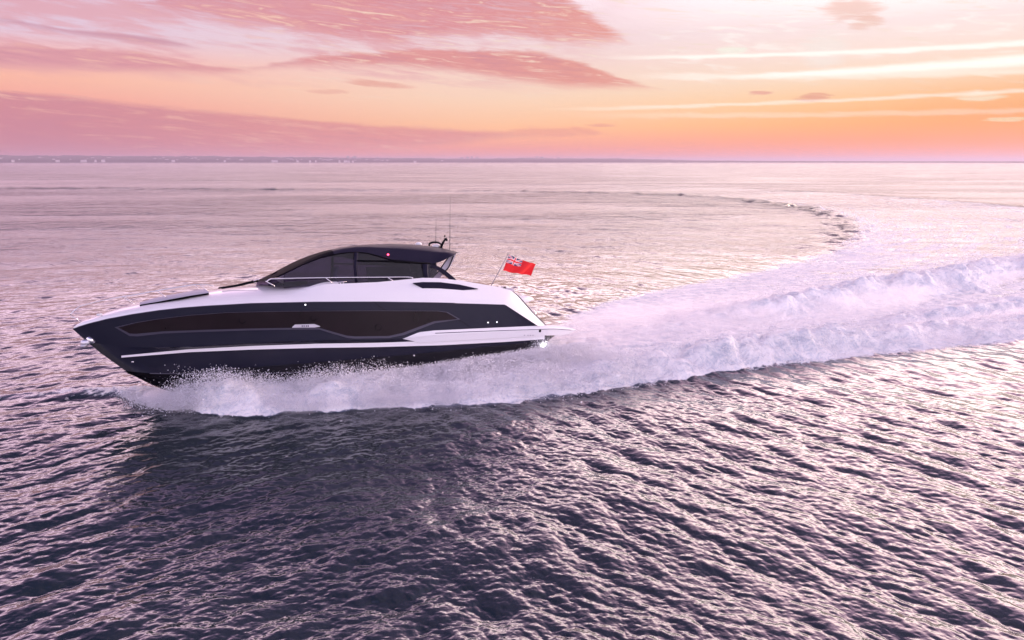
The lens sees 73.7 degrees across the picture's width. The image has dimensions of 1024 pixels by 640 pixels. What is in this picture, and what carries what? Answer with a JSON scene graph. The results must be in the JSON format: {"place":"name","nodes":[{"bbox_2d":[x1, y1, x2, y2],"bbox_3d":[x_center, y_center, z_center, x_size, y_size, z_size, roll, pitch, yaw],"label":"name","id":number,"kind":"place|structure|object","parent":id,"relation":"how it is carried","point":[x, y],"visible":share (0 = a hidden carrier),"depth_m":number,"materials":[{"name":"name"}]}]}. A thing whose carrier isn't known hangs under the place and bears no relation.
{"place":"outdoors","nodes":[
{"label":"outdoors","id":0,"kind":"place"},
{"bbox_2d":[0,163,1023,639],"bbox_3d":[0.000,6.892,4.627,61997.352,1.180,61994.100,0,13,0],"label":"water","id":1,"kind":"structure","parent":0,"point":[864,495],"depth_m":19.67,"materials":[{"name":"liquid"}]},
{"bbox_2d":[70,235,574,392],"bbox_3d":[-6.171,-0.890,26.180,18.226,7.465,4.636,-7,6,-28],"label":"motor yacht","id":2,"kind":"object","parent":1,"relation":"on","point":[397,304],"visible":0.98,"depth_m":24.04,"materials":[{"name":"black paint"}]},
{"bbox_2d":[118,311,456,335],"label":"hull window","id":3,"kind":"structure","parent":2,"relation":"in","point":[348,323],"depth_m":23.50,"materials":[{"name":"black glass"}]},
{"bbox_2d":[491,253,535,285],"bbox_3d":[0.061,-2.184,29.155,2.350,1.355,0.182,-7,6,-28],"label":"ensign","id":4,"kind":"object","parent":2,"relation":"attached to","point":[514,265],"visible":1,"depth_m":29.23,"materials":[{"name":"red fabric"}]},
{"bbox_2d":[512,291,545,324],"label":"handrail","id":5,"kind":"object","parent":2,"relation":"in","point":[512,291],"depth_m":27.88,"materials":[{"name":"silver metal"}]},
{"bbox_2d":[284,330,618,406],"bbox_3d":[-2.617,1.869,25.220,15.028,1.681,4.423,-6,14,-24],"label":"bow spray","id":6,"kind":"object","parent":1,"relation":"on","point":[550,350],"visible":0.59,"depth_m":25.73,"materials":[{"name":"white liquid"}]},
{"bbox_2d":[114,246,1023,416],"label":"wake spray","id":7,"kind":"object","parent":1,"relation":"on","point":[155,397],"visible":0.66,"depth_m":23.96,"materials":[{"name":"white liquid"}]},
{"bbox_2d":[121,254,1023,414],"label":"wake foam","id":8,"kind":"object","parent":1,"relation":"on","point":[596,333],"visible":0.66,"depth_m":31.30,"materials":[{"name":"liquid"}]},
{"bbox_2d":[0,155,1023,162],"bbox_3d":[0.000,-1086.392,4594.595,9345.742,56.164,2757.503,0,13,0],"label":"coast","id":9,"kind":"structure","parent":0,"point":[112,159],"depth_m":4875.36},
{"bbox_2d":[0,0,1023,161],"label":"sky","id":10,"kind":"structure","parent":0,"point":[718,80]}
]}

